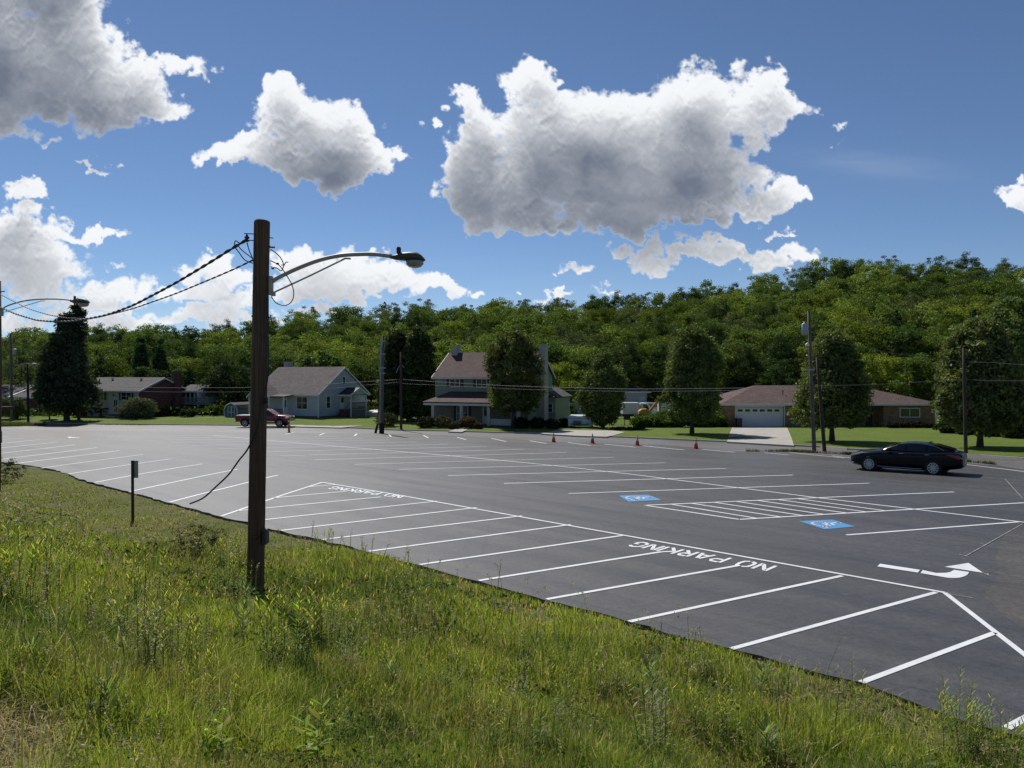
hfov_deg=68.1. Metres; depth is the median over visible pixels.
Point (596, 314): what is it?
deciduous tree
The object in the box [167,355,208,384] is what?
deciduous tree
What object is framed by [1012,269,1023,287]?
deciduous tree
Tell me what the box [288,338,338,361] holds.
deciduous tree
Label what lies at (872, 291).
deciduous tree
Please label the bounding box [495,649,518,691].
goldenrod plant
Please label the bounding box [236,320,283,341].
deciduous tree
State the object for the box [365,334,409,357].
deciduous tree
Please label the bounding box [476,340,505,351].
deciduous tree
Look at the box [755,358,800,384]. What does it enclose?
deciduous tree
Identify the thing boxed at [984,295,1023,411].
deciduous tree
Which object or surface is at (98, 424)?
verge grass
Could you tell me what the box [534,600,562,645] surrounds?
goldenrod plant
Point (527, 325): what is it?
deciduous tree
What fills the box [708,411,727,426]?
shrub
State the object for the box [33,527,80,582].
goldenrod plant
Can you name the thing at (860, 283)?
deciduous tree
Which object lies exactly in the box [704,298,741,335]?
deciduous tree
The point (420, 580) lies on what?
goldenrod plant
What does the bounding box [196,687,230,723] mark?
grey leaved weed
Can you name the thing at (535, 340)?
deciduous tree
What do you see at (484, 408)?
door
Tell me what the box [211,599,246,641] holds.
goldenrod plant
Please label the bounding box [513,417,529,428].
bush
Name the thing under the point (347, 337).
deciduous tree
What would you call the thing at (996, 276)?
deciduous tree
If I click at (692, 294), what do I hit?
deciduous tree
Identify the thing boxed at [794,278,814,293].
deciduous tree
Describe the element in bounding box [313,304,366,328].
deciduous tree
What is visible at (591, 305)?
deciduous tree
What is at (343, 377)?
window
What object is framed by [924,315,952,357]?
deciduous tree
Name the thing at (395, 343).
street tree
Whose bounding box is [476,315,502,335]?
deciduous tree
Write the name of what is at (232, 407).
door
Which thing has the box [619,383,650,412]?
yard building
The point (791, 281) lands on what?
deciduous tree
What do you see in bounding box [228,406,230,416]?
door
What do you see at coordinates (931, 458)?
black car
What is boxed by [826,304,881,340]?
deciduous tree
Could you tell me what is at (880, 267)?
deciduous tree
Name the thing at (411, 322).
deciduous tree
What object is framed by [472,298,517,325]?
deciduous tree
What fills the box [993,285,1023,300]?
deciduous tree
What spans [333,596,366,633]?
goldenrod plant
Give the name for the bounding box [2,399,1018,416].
undergrowth
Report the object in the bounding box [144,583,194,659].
goldenrod plant
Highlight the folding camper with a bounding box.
[568,414,593,426]
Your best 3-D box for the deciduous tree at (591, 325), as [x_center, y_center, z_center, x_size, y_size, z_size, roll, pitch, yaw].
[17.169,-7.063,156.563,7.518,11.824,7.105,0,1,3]
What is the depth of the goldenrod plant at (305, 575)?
14.04 m
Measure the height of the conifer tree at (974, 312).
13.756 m
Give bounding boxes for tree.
[2,337,30,355]
[2,337,41,353]
[2,343,33,377]
[2,345,42,384]
[2,347,42,384]
[2,355,40,385]
[3,326,48,344]
[4,336,33,349]
[9,330,44,345]
[30,311,103,420]
[30,333,49,347]
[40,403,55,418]
[67,298,90,419]
[84,322,108,343]
[84,336,98,348]
[84,345,96,363]
[85,332,116,356]
[86,341,112,363]
[87,326,107,334]
[88,353,130,376]
[91,340,117,354]
[91,353,108,377]
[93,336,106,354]
[93,345,134,376]
[106,324,131,343]
[108,328,126,348]
[114,334,155,356]
[119,328,151,347]
[121,338,152,376]
[122,330,165,356]
[123,330,172,347]
[123,361,152,376]
[128,366,184,396]
[129,335,151,375]
[133,323,170,341]
[150,348,188,385]
[151,338,171,380]
[158,325,180,340]
[162,338,188,359]
[166,329,190,354]
[167,339,199,363]
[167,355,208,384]
[172,326,201,349]
[179,339,211,377]
[182,367,204,409]
[193,342,234,376]
[193,343,241,398]
[194,357,250,403]
[195,344,250,398]
[196,323,218,341]
[196,329,239,346]
[199,328,246,345]
[199,334,237,352]
[215,328,242,342]
[216,319,233,330]
[224,345,240,395]
[230,338,269,377]
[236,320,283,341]
[237,349,297,389]
[240,332,295,372]
[243,342,291,372]
[247,320,277,336]
[248,355,284,378]
[269,315,282,334]
[270,346,316,361]
[276,311,322,332]
[277,317,316,343]
[277,323,306,345]
[278,330,329,362]
[280,319,314,342]
[285,320,311,351]
[287,306,320,323]
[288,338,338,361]
[294,349,349,370]
[296,327,331,352]
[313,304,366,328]
[313,338,362,365]
[314,320,344,330]
[327,324,354,358]
[327,326,376,368]
[329,323,354,346]
[334,315,352,334]
[337,344,379,399]
[343,354,391,401]
[344,315,375,343]
[344,333,373,360]
[347,331,375,344]
[356,318,392,343]
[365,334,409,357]
[367,307,391,329]
[371,302,401,325]
[373,322,412,344]
[373,323,390,353]
[373,328,417,420]
[386,307,411,332]
[399,325,438,421]
[401,298,437,314]
[404,306,432,325]
[406,309,436,331]
[408,305,438,326]
[412,308,457,336]
[424,326,451,335]
[427,328,456,343]
[428,343,445,361]
[430,327,452,365]
[433,339,475,380]
[434,319,472,345]
[435,307,477,331]
[452,309,505,344]
[453,303,474,320]
[456,332,495,350]
[461,325,493,343]
[463,333,494,350]
[468,328,487,345]
[471,337,510,352]
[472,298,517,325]
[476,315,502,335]
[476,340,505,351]
[477,297,518,324]
[482,324,549,427]
[483,313,552,342]
[500,306,534,324]
[506,309,535,324]
[512,299,544,313]
[512,332,542,344]
[512,335,557,359]
[516,306,536,316]
[523,309,582,339]
[530,305,570,329]
[535,340,578,396]
[541,322,583,345]
[543,307,587,329]
[545,298,576,313]
[548,321,581,354]
[548,326,601,357]
[549,303,578,328]
[549,361,584,401]
[551,297,576,309]
[551,344,628,397]
[557,332,607,364]
[567,350,627,403]
[569,306,587,329]
[572,323,641,367]
[572,347,629,427]
[576,299,606,318]
[576,317,602,346]
[578,295,619,316]
[581,321,603,347]
[583,293,600,309]
[585,306,629,337]
[591,325,613,352]
[594,308,617,323]
[600,344,638,384]
[605,313,629,335]
[610,290,631,309]
[610,338,653,388]
[613,325,672,386]
[614,308,653,324]
[614,321,649,342]
[617,297,652,325]
[619,294,651,321]
[627,292,659,312]
[628,320,659,346]
[632,306,656,322]
[634,336,671,393]
[637,306,687,335]
[640,342,670,401]
[647,316,672,336]
[649,291,686,317]
[655,325,726,433]
[658,327,680,379]
[662,301,677,324]
[663,338,737,392]
[664,299,705,323]
[665,306,682,326]
[668,287,688,311]
[670,309,701,327]
[683,286,708,311]
[685,296,744,327]
[686,279,725,304]
[690,312,707,332]
[690,343,749,392]
[692,318,734,350]
[703,293,746,319]
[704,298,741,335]
[706,322,729,349]
[718,339,766,389]
[719,292,767,327]
[720,289,748,313]
[720,344,767,392]
[721,311,761,336]
[722,324,771,372]
[724,285,737,297]
[728,318,761,351]
[729,282,743,300]
[738,272,793,296]
[738,293,776,318]
[740,299,778,340]
[748,281,793,301]
[748,325,807,385]
[750,299,784,334]
[751,332,805,384]
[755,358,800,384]
[758,313,799,359]
[764,287,783,302]
[769,311,795,346]
[773,299,810,320]
[773,319,860,363]
[775,291,808,322]
[776,267,808,293]
[781,279,813,322]
[781,305,818,329]
[784,333,858,383]
[785,327,876,440]
[789,319,823,375]
[790,279,847,311]
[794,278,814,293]
[795,264,818,292]
[797,257,852,286]
[808,290,842,320]
[809,297,874,325]
[810,313,832,335]
[812,276,849,296]
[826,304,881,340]
[827,273,851,290]
[827,316,883,367]
[832,259,859,289]
[836,281,907,311]
[837,319,902,378]
[840,282,866,303]
[846,258,870,280]
[846,263,898,288]
[847,294,897,333]
[849,342,887,389]
[854,281,875,304]
[857,352,914,396]
[865,255,907,276]
[867,261,905,283]
[868,303,921,347]
[869,323,937,388]
[872,338,920,393]
[873,352,940,400]
[875,286,899,307]
[876,274,921,303]
[878,298,965,336]
[888,295,927,318]
[888,309,902,343]
[889,266,915,296]
[893,293,942,330]
[894,336,947,398]
[898,280,961,330]
[900,263,931,292]
[903,331,949,400]
[907,263,926,279]
[917,271,952,294]
[919,287,950,325]
[921,264,957,290]
[922,255,958,283]
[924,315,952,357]
[924,363,943,398]
[927,281,943,291]
[928,313,1023,446]
[929,295,981,334]
[932,322,963,354]
[939,302,994,336]
[940,285,982,310]
[944,268,981,295]
[952,251,987,277]
[953,273,994,297]
[959,276,1023,309]
[961,295,992,311]
[962,299,1011,317]
[967,263,994,280]
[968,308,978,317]
[978,273,1019,295]
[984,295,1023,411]
[985,271,1020,298]
[987,310,1021,324]
[989,258,1017,275]
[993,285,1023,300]
[995,265,1022,286]
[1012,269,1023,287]
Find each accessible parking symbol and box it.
[620,495,660,501]
[800,520,854,528]
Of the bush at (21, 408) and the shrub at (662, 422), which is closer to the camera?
the shrub at (662, 422)
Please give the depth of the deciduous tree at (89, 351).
135.84 m
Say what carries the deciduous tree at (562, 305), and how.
on the ground at (70, 500)
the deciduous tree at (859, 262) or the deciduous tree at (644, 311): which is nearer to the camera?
the deciduous tree at (644, 311)
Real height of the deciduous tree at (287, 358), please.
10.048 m
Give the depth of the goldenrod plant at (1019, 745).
8.28 m
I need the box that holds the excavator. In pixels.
[634,400,660,416]
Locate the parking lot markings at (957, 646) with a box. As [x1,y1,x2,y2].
[3,432,1023,728]
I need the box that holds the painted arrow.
[878,563,982,577]
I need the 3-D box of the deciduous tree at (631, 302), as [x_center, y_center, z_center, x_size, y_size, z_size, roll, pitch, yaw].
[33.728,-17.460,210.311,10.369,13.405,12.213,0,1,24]
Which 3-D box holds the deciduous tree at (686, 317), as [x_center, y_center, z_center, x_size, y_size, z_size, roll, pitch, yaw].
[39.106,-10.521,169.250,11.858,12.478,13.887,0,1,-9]
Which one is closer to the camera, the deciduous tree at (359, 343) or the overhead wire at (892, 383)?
the overhead wire at (892, 383)
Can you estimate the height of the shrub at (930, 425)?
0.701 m
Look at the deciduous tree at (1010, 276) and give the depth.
194.65 m
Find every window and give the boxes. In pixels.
[102,410,108,414]
[121,392,130,400]
[296,396,307,409]
[326,395,330,408]
[342,376,345,384]
[450,379,459,386]
[456,406,467,420]
[476,379,486,386]
[511,407,523,418]
[548,403,552,412]
[639,397,644,402]
[899,408,919,416]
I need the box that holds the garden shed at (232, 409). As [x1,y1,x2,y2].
[224,402,248,416]
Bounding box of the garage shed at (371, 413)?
[367,409,378,416]
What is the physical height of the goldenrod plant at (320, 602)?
0.938 m
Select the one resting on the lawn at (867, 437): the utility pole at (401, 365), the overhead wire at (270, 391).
the utility pole at (401, 365)
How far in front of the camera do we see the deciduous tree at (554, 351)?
116.06 m
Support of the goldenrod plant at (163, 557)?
on the ground at (70, 500)
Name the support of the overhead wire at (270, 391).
attached to the utility pole at (401, 365)
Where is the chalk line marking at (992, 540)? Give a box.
[947,479,1021,597]
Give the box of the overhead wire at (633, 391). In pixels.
[402,383,807,391]
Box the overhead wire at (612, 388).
[402,379,800,388]
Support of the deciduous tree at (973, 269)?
on the ground at (70, 500)
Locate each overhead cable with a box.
[0,239,247,322]
[0,259,252,318]
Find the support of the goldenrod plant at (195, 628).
on the ground at (70, 500)
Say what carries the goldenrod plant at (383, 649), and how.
on the ground at (70, 500)
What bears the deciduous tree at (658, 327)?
on the ground at (70, 500)
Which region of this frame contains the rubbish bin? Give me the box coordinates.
[735,418,742,426]
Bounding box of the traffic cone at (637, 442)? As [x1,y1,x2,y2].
[634,435,640,445]
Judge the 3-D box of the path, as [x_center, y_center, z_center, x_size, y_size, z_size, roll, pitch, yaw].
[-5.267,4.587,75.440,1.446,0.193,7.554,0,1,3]
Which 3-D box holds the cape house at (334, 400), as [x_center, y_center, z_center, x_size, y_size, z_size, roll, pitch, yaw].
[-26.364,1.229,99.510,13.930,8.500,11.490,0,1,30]
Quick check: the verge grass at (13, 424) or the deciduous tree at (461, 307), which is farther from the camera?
the deciduous tree at (461, 307)
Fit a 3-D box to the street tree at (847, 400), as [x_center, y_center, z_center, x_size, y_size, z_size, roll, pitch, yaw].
[23.459,0.026,55.795,6.132,8.345,5.840,0,1,-33]
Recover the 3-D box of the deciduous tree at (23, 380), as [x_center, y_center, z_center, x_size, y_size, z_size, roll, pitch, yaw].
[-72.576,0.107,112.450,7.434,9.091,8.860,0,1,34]
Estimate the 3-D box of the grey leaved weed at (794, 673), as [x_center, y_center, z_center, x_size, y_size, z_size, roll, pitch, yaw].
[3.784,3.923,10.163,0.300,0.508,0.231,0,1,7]
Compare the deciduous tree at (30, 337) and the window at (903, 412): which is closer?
the window at (903, 412)
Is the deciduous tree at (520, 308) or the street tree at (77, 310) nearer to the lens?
the street tree at (77, 310)
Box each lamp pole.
[0,281,89,491]
[189,219,424,592]
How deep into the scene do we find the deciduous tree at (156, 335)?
183.46 m
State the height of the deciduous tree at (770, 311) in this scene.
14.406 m
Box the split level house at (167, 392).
[77,370,221,417]
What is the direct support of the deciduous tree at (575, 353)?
on the ground at (70, 500)
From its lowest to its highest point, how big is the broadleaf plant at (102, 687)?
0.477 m
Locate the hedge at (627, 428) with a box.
[609,426,644,429]
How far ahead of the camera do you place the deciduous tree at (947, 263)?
233.28 m
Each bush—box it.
[2,396,35,418]
[110,397,160,418]
[178,409,197,416]
[373,411,398,426]
[415,416,435,427]
[433,415,453,427]
[458,416,476,428]
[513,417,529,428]
[529,416,545,427]
[545,418,560,428]
[559,418,568,426]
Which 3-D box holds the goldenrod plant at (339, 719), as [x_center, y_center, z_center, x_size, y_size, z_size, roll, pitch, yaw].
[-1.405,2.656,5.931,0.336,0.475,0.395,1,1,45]
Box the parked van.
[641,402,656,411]
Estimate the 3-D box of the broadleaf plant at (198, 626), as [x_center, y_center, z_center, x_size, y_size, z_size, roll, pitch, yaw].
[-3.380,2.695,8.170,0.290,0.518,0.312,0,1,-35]
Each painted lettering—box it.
[328,486,404,497]
[629,542,776,570]
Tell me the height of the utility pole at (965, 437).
6.627 m
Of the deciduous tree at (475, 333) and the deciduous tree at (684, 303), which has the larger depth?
the deciduous tree at (684, 303)
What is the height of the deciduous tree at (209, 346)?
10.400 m
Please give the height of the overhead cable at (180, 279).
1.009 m
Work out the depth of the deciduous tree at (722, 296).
197.51 m
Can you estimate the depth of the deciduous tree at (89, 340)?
168.25 m
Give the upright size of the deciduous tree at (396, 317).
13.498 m
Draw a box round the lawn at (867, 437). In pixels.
[2,413,1023,458]
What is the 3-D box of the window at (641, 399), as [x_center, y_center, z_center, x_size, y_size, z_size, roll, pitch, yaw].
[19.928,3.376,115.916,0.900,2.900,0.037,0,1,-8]
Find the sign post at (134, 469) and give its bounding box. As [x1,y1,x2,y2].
[131,460,137,520]
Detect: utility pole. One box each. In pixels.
[10,333,35,420]
[27,364,29,422]
[379,336,385,433]
[396,352,403,428]
[802,311,815,451]
[816,357,825,451]
[962,348,967,452]
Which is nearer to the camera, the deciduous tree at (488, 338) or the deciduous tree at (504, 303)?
the deciduous tree at (488, 338)
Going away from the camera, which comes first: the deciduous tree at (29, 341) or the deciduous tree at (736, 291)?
the deciduous tree at (29, 341)
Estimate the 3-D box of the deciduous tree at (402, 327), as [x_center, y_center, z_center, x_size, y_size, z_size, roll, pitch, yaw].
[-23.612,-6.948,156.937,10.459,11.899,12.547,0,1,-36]
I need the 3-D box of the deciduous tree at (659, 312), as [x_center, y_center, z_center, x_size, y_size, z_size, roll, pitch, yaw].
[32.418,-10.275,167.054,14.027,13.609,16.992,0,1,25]
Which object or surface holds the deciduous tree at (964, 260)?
on the ground at (70, 500)
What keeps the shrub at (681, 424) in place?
on the lawn at (867, 437)
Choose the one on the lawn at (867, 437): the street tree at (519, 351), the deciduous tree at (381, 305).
the street tree at (519, 351)
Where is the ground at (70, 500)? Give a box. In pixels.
[0,304,1023,767]
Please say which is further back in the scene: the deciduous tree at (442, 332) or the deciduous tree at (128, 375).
the deciduous tree at (442, 332)
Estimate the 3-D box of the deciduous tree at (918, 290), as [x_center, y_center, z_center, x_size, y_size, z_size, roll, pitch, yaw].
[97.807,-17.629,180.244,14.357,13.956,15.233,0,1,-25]
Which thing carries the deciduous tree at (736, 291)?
on the ground at (70, 500)
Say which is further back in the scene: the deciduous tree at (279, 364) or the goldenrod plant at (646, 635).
the deciduous tree at (279, 364)
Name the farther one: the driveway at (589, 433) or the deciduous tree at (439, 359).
the deciduous tree at (439, 359)
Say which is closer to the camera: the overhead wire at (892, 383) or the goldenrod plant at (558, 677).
the goldenrod plant at (558, 677)
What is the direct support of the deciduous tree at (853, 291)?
on the ground at (70, 500)
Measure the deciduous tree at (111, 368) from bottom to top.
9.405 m
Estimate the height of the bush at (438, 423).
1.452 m
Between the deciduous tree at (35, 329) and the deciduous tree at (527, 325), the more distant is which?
the deciduous tree at (35, 329)
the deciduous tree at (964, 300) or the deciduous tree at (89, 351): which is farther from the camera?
the deciduous tree at (964, 300)
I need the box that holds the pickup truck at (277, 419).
[234,409,295,426]
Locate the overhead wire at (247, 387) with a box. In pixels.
[93,379,399,387]
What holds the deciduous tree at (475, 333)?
on the ground at (70, 500)
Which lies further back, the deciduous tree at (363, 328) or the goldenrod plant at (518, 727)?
the deciduous tree at (363, 328)
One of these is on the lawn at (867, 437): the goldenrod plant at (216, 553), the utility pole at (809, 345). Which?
the utility pole at (809, 345)
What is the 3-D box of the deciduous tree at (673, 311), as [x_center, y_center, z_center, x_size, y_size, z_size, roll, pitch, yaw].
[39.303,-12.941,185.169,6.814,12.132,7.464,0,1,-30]
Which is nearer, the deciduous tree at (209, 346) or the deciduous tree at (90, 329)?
the deciduous tree at (209, 346)
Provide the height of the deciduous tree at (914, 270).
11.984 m
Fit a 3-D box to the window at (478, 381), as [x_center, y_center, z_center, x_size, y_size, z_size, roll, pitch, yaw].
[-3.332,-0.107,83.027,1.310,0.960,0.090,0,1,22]
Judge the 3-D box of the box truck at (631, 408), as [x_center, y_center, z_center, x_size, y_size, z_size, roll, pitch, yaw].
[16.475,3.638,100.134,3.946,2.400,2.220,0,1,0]
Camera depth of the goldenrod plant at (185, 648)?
6.24 m
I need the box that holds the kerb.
[4,422,1023,459]
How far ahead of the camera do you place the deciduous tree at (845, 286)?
209.81 m
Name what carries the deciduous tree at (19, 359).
on the ground at (70, 500)
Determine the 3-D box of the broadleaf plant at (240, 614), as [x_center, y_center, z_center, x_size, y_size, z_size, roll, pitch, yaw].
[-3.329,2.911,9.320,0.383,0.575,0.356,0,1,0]
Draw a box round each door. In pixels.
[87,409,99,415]
[113,399,117,413]
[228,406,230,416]
[231,406,234,416]
[282,398,287,414]
[340,396,343,408]
[482,406,486,423]
[736,407,782,426]
[866,407,872,425]
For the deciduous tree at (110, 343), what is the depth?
179.62 m
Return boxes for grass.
[0,489,1023,767]
[2,421,51,426]
[30,423,175,424]
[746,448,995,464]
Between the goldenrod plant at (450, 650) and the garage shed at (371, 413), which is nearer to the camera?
the goldenrod plant at (450, 650)
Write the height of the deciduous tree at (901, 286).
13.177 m
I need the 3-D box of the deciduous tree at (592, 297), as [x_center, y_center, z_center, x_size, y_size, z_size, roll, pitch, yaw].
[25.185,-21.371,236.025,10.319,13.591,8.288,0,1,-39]
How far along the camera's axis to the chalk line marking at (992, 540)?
19.28 m
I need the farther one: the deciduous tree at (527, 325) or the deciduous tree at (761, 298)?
the deciduous tree at (761, 298)
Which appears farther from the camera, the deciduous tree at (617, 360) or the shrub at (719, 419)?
the deciduous tree at (617, 360)
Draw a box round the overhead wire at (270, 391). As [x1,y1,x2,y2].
[98,382,395,391]
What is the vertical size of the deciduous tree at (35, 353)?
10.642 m
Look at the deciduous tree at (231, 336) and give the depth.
177.74 m
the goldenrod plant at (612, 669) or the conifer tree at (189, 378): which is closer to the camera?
the goldenrod plant at (612, 669)
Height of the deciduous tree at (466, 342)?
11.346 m
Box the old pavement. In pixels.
[983,515,1023,628]
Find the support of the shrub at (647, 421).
on the lawn at (867, 437)
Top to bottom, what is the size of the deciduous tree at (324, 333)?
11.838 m
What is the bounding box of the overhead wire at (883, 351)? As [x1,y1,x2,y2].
[813,336,961,361]
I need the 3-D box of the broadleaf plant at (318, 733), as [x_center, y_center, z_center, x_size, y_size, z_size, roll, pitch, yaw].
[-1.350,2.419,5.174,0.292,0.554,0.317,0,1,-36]
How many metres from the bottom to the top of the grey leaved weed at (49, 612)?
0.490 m
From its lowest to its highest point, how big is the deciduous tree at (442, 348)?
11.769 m
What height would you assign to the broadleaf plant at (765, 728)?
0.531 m
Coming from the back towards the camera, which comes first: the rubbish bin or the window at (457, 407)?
the window at (457, 407)
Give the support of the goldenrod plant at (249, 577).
on the ground at (70, 500)
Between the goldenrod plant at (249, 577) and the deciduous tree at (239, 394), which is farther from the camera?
the deciduous tree at (239, 394)
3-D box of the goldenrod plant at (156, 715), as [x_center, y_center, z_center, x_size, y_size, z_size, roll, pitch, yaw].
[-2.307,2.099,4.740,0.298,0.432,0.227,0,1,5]
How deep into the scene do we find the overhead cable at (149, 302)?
16.26 m
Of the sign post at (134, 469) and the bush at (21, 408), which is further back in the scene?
the bush at (21, 408)
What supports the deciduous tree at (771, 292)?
on the ground at (70, 500)
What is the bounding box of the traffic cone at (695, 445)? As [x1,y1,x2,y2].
[693,438,698,448]
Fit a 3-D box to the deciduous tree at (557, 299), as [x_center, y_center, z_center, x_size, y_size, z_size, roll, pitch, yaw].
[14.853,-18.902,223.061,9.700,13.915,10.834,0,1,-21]
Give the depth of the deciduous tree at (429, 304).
238.68 m
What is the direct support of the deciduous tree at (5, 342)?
on the ground at (70, 500)
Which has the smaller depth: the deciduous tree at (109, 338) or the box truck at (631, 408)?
the box truck at (631, 408)
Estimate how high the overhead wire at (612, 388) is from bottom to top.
0.654 m
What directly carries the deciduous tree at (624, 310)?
on the ground at (70, 500)
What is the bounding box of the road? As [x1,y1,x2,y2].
[1,424,1023,468]
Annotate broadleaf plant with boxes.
[18,627,51,663]
[85,663,132,726]
[109,692,131,719]
[147,618,175,652]
[189,609,210,641]
[197,706,233,760]
[230,597,255,637]
[237,578,254,607]
[290,696,333,762]
[344,618,365,645]
[380,656,403,684]
[530,631,543,649]
[631,650,667,688]
[747,657,774,690]
[748,709,786,767]
[777,673,796,694]
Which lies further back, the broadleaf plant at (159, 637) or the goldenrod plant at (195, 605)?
the goldenrod plant at (195, 605)
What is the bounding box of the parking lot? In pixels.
[1,430,1023,740]
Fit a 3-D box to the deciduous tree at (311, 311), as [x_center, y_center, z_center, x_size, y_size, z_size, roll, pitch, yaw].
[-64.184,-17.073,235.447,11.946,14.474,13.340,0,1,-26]
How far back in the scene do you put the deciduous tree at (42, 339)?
167.02 m
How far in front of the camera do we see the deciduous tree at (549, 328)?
157.64 m
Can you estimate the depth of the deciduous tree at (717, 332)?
145.80 m
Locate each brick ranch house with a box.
[2,385,42,411]
[702,385,936,426]
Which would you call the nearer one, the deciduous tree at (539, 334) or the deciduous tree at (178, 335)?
the deciduous tree at (539, 334)
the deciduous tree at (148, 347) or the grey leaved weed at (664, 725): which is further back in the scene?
the deciduous tree at (148, 347)
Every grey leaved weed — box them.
[42,600,67,638]
[106,576,169,673]
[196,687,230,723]
[336,631,367,671]
[436,664,462,691]
[507,674,527,698]
[512,640,538,690]
[549,696,574,722]
[597,673,614,701]
[619,659,673,754]
[644,688,664,727]
[766,666,784,697]
[785,655,803,688]
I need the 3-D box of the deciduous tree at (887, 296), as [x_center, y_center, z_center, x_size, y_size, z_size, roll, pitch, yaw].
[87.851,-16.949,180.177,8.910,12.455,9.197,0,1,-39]
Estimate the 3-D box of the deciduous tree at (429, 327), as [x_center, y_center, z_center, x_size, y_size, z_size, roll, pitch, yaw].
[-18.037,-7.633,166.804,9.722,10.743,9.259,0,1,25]
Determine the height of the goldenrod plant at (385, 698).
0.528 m
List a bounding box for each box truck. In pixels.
[621,402,652,419]
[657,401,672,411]
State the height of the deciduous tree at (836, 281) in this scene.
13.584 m
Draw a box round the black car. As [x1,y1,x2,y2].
[851,441,966,474]
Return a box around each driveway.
[248,425,362,428]
[540,430,622,437]
[727,427,793,446]
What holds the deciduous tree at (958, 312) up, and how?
on the ground at (70, 500)
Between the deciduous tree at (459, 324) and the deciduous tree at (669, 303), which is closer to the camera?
the deciduous tree at (459, 324)
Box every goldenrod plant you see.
[0,515,58,606]
[15,629,60,675]
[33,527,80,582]
[39,522,63,546]
[67,512,83,528]
[81,572,135,634]
[104,580,132,605]
[120,687,171,743]
[125,545,173,605]
[138,609,198,673]
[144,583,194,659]
[159,666,190,701]
[162,603,206,657]
[169,577,187,602]
[172,572,216,638]
[177,625,219,678]
[177,643,218,686]
[186,668,247,720]
[203,540,222,565]
[204,554,238,598]
[208,532,239,577]
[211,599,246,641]
[218,532,242,567]
[222,533,236,553]
[231,561,258,595]
[250,581,317,670]
[257,632,292,671]
[294,563,314,588]
[294,580,347,649]
[307,686,353,740]
[313,526,333,555]
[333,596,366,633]
[334,600,365,643]
[363,674,395,725]
[367,638,394,677]
[382,583,406,607]
[386,553,410,593]
[410,576,439,625]
[412,559,433,596]
[423,651,453,694]
[435,624,468,677]
[472,683,513,742]
[492,616,528,662]
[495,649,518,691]
[510,674,547,758]
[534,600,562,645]
[536,669,556,698]
[548,653,583,700]
[582,664,605,697]
[592,647,627,696]
[614,622,631,653]
[633,621,657,653]
[681,639,712,684]
[685,675,731,743]
[692,633,716,677]
[714,687,762,753]
[786,688,809,731]
[837,657,872,719]
[934,689,989,762]
[936,662,976,731]
[979,693,1023,766]
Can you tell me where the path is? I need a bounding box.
[448,428,468,432]
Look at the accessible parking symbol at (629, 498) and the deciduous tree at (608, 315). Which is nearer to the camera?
the accessible parking symbol at (629, 498)
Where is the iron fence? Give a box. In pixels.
[609,417,628,425]
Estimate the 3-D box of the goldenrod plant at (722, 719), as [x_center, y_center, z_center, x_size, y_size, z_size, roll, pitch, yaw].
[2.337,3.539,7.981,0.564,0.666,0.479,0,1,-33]
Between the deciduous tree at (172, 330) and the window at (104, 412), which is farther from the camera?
the deciduous tree at (172, 330)
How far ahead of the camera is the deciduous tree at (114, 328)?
235.67 m
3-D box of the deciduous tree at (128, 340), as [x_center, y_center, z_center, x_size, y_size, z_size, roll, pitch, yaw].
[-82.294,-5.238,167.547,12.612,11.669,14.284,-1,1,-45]
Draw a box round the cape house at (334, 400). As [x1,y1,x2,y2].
[246,362,369,417]
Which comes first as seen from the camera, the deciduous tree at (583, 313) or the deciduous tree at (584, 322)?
the deciduous tree at (584, 322)
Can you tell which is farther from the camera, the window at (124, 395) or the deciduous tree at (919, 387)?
the deciduous tree at (919, 387)
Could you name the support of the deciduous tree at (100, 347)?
on the ground at (70, 500)
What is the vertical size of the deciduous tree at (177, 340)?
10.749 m
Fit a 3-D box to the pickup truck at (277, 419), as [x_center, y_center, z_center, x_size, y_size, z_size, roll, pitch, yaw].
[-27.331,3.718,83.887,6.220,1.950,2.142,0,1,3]
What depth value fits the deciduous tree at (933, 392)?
109.10 m
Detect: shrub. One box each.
[1,457,26,482]
[172,524,229,560]
[446,422,460,428]
[472,422,483,428]
[629,414,658,427]
[648,410,672,426]
[660,409,687,426]
[686,418,711,426]
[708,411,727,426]
[886,421,901,427]
[899,420,914,427]
[914,421,927,427]
[927,422,933,427]
[932,421,955,432]
[955,429,975,434]
[974,429,1001,436]
[998,423,1023,438]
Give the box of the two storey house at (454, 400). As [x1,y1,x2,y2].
[422,344,571,427]
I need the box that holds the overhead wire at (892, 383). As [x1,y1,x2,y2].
[826,379,961,385]
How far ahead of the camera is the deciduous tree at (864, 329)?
121.34 m
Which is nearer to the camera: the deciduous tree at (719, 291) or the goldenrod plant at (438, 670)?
the goldenrod plant at (438, 670)
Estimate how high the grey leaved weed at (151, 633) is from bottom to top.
0.882 m
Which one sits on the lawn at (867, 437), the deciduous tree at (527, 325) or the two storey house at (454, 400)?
the two storey house at (454, 400)
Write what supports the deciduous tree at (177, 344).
on the ground at (70, 500)
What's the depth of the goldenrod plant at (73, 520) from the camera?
18.42 m
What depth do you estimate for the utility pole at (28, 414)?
92.48 m

